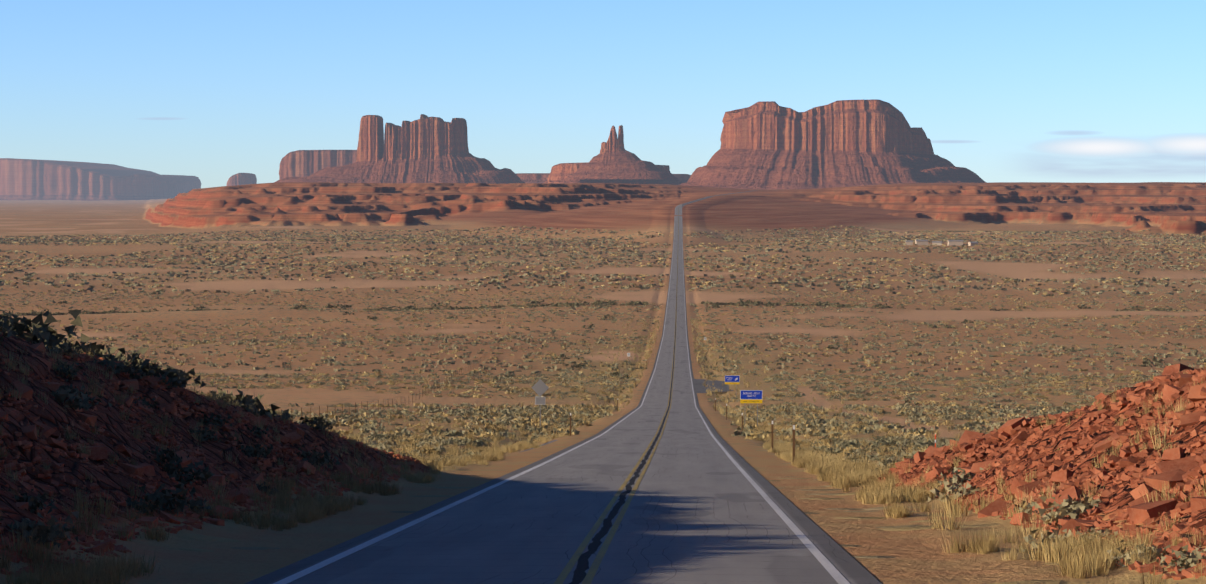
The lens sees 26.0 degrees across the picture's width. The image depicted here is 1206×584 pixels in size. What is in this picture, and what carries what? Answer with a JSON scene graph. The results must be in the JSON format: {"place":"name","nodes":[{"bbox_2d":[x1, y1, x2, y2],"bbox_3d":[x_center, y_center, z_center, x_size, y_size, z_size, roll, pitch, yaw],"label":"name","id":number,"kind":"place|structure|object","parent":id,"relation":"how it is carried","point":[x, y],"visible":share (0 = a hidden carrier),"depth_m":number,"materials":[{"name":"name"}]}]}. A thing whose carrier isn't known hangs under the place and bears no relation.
{"place":"outdoors","nodes":[
{"label":"outdoors","id":0,"kind":"place"},
{"bbox_2d":[245,190,880,583],"bbox_3d":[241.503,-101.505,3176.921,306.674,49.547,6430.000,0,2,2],"label":"road","id":1,"kind":"structure","parent":0,"point":[699,510],"depth_m":47.74,"materials":[{"name":"grey asphalt"}]},
{"bbox_2d":[273,205,678,583],"bbox_3d":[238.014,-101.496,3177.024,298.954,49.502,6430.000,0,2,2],"label":"edge line","id":2,"kind":"object","parent":1,"relation":"on","point":[293,577],"visible":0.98,"depth_m":47.65,"materials":[{"name":"white paint"}]},
{"bbox_2d":[554,209,678,583],"bbox_3d":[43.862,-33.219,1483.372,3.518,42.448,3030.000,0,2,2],"label":"line","id":3,"kind":"object","parent":1,"relation":"on","point":[563,575],"visible":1,"depth_m":46.97,"materials":[{"name":"yellow paint"}]},
{"bbox_2d":[582,228,678,583],"bbox_3d":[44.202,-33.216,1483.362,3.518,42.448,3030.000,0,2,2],"label":"line","id":4,"kind":"object","parent":1,"relation":"on","point":[590,574],"visible":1,"depth_m":47.06,"materials":[{"name":"yellow paint"}]},
{"bbox_2d":[694,379,733,392],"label":"pullout","id":5,"kind":"structure","parent":1,"relation":"on","point":[699,387],"depth_m":418.29,"materials":[{"name":"concrete"}]},
{"bbox_2d":[682,196,849,583],"bbox_3d":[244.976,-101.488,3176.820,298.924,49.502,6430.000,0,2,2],"label":"edge line","id":6,"kind":"object","parent":1,"relation":"on","point":[832,570],"visible":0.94,"depth_m":48.01,"materials":[{"name":"white paint"}]},
{"bbox_2d":[0,182,1205,583],"bbox_3d":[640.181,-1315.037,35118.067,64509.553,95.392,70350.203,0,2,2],"label":"ground","id":7,"kind":"structure","parent":0,"point":[878,546],"depth_m":918.83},
{"bbox_2d":[0,158,200,200],"bbox_3d":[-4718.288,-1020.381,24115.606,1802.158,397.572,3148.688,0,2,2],"label":"mesa","id":8,"kind":"structure","parent":7,"relation":"on","point":[27,179],"depth_m":22661.89,"materials":[{"name":"stone"}]},
{"bbox_2d":[0,310,293,419],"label":"shrubs","id":9,"kind":"object","parent":7,"relation":"on","point":[41,330],"visible":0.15,"depth_m":58.65,"materials":[{"name":"green plant"}]},
{"bbox_2d":[0,323,403,547],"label":"bank shrubs","id":10,"kind":"object","parent":7,"relation":"on","point":[166,499],"visible":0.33,"depth_m":49.42,"materials":[{"name":"green plant"}]},
{"bbox_2d":[226,173,256,185],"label":"butte","id":11,"kind":"object","parent":7,"relation":"on","point":[242,179],"visible":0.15,"depth_m":18842.21,"materials":[{"name":"brown stone"}]},
{"bbox_2d":[0,389,545,583],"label":"verge grass","id":12,"kind":"structure","parent":7,"relation":"on","point":[308,510],"depth_m":46.15,"materials":[{"name":"plant"}]},
{"bbox_2d":[279,150,356,179],"bbox_3d":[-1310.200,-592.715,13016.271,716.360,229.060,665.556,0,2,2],"label":"mesa","id":13,"kind":"structure","parent":7,"relation":"on","point":[301,163],"depth_m":12785.34,"materials":[{"name":"brown stone"}]},
{"bbox_2d":[277,342,499,418],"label":"fence","id":14,"kind":"object","parent":7,"relation":"on","point":[494,346],"visible":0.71,"depth_m":317.77,"materials":[{"name":"brown wood"}]},
{"bbox_2d":[274,114,524,183],"bbox_3d":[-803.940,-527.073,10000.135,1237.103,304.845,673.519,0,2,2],"label":"castle butte","id":15,"kind":"object","parent":7,"relation":"on","point":[424,148],"visible":0.85,"depth_m":9893.56,"materials":[{"name":"stone"}]},
{"bbox_2d":[519,440,557,452],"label":"shoulder","id":16,"kind":"object","parent":7,"relation":"on","point":[540,445],"visible":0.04,"depth_m":135.71},
{"bbox_2d":[532,379,548,425],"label":"diamond sign","id":17,"kind":"object","parent":7,"relation":"on","point":[540,387],"visible":0.96,"depth_m":189.79,"materials":[{"name":"silver metal"}]},
{"bbox_2d":[16,283,1181,405],"bbox_3d":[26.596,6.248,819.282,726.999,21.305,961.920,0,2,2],"label":"shrubs","id":18,"kind":"object","parent":7,"relation":"on","point":[1147,361],"visible":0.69,"depth_m":906.16,"materials":[{"name":"green plant"}]},
{"bbox_2d":[0,336,1205,579],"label":"rubble","id":19,"kind":"object","parent":7,"relation":"on","point":[1176,468],"visible":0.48,"depth_m":49.13,"materials":[{"name":"red stone"}]},
{"bbox_2d":[0,225,1205,295],"bbox_3d":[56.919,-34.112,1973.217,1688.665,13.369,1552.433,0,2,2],"label":"sage","id":20,"kind":"object","parent":7,"relation":"on","point":[596,277],"visible":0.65,"depth_m":1715.69,"materials":[{"name":"green plant"}]},
{"bbox_2d":[0,289,1205,375],"bbox_3d":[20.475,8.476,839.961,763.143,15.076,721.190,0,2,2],"label":"sage","id":21,"kind":"object","parent":7,"relation":"on","point":[597,307],"visible":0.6,"depth_m":752.26,"materials":[{"name":"green plant"}]},
{"bbox_2d":[0,348,1205,583],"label":"grass","id":22,"kind":"structure","parent":7,"relation":"on","point":[954,512],"depth_m":80.01,"materials":[{"name":"plant"}]},
{"bbox_2d":[0,225,1205,295],"bbox_3d":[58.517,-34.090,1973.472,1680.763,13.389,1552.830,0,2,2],"label":"desert shrubs","id":23,"kind":"object","parent":7,"relation":"on","point":[553,270],"visible":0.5,"depth_m":1704.48,"materials":[{"name":"plant"}]},
{"bbox_2d":[0,290,1205,375],"bbox_3d":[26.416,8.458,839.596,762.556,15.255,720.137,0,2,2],"label":"desert shrubs","id":24,"kind":"object","parent":7,"relation":"on","point":[610,369],"visible":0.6,"depth_m":782.11,"materials":[{"name":"plant"}]},
{"bbox_2d":[0,336,1205,549],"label":"bank tufts","id":25,"kind":"object","parent":7,"relation":"on","point":[354,438],"visible":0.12,"depth_m":50.10,"materials":[{"name":"plant"}]},
{"bbox_2d":[2,299,1205,315],"bbox_3d":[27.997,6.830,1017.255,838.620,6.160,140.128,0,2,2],"label":"desert shrubs","id":26,"kind":"object","parent":7,"relation":"on","point":[741,303],"visible":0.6,"depth_m":1027.98,"materials":[{"name":"green plant"}]},
{"bbox_2d":[545,162,682,184],"bbox_3d":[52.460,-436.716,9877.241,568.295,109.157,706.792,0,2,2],"label":"distant mesa","id":27,"kind":"structure","parent":7,"relation":"on","point":[560,172],"depth_m":9611.00,"materials":[{"name":"stone"}]},
{"bbox_2d":[565,125,677,179],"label":"butte","id":28,"kind":"object","parent":27,"relation":"on","point":[614,159],"visible":1,"depth_m":9415.64,"materials":[{"name":"stone"}]},
{"bbox_2d":[340,432,942,468],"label":"shrubs","id":29,"kind":"object","parent":7,"relation":"on","point":[428,451],"visible":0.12,"depth_m":128.43,"materials":[{"name":"plant"}]},
{"bbox_2d":[179,372,1156,440],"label":"sage","id":30,"kind":"object","parent":7,"relation":"on","point":[506,411],"visible":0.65,"depth_m":312.26,"materials":[{"name":"green plant"}]},
{"bbox_2d":[184,372,1153,440],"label":"desert shrubs","id":31,"kind":"object","parent":7,"relation":"on","point":[587,423],"visible":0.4,"depth_m":361.61,"materials":[{"name":"plant"}]},
{"bbox_2d":[475,317,877,413],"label":"grass","id":32,"kind":"structure","parent":7,"relation":"on","point":[646,354],"depth_m":513.58,"materials":[{"name":"plant"}]},
{"bbox_2d":[570,277,794,461],"bbox_3d":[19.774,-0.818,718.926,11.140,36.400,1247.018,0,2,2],"label":"delineators","id":33,"kind":"object","parent":7,"relation":"on","point":[742,423],"visible":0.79,"depth_m":117.37,"materials":[{"name":"brown"}]},
{"bbox_2d":[178,431,1205,570],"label":"sage","id":34,"kind":"object","parent":7,"relation":"on","point":[1068,505],"visible":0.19,"depth_m":58.53,"materials":[{"name":"green plant"}]},
{"bbox_2d":[725,375,739,383],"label":"road sign","id":35,"kind":"object","parent":7,"relation":"on","point":[735,379],"visible":0.85,"depth_m":371.56,"materials":[{"name":"blue metal"}]},
{"bbox_2d":[740,390,761,425],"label":"road sign","id":36,"kind":"object","parent":7,"relation":"on","point":[757,395],"visible":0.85,"depth_m":199.40,"materials":[{"name":"blue metal"}]},
{"bbox_2d":[680,99,986,189],"bbox_3d":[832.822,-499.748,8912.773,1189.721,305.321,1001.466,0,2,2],"label":"mesa","id":37,"kind":"structure","parent":7,"relation":"on","point":[767,145],"depth_m":8715.80,"materials":[{"name":"stone"}]},
{"bbox_2d":[905,240,977,245],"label":"homestead","id":38,"kind":"structure","parent":7,"relation":"on","point":[950,242],"depth_m":1990.21,"materials":[{"name":"beige"}]},
{"bbox_2d":[761,441,1203,578],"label":"verge grass","id":39,"kind":"structure","parent":7,"relation":"on","point":[1087,557],"depth_m":47.80,"materials":[{"name":"plant"}]},
{"bbox_2d":[515,173,690,182],"bbox_3d":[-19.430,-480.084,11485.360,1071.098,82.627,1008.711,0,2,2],"label":"mesa","id":40,"kind":"structure","parent":0,"point":[541,177],"depth_m":11068.92,"materials":[{"name":"brown stone"}]},
{"bbox_2d":[0,0,1205,187],"label":"sky","id":41,"kind":"structure","parent":0,"point":[212,91],"materials":[{"name":"blue"}]}
]}

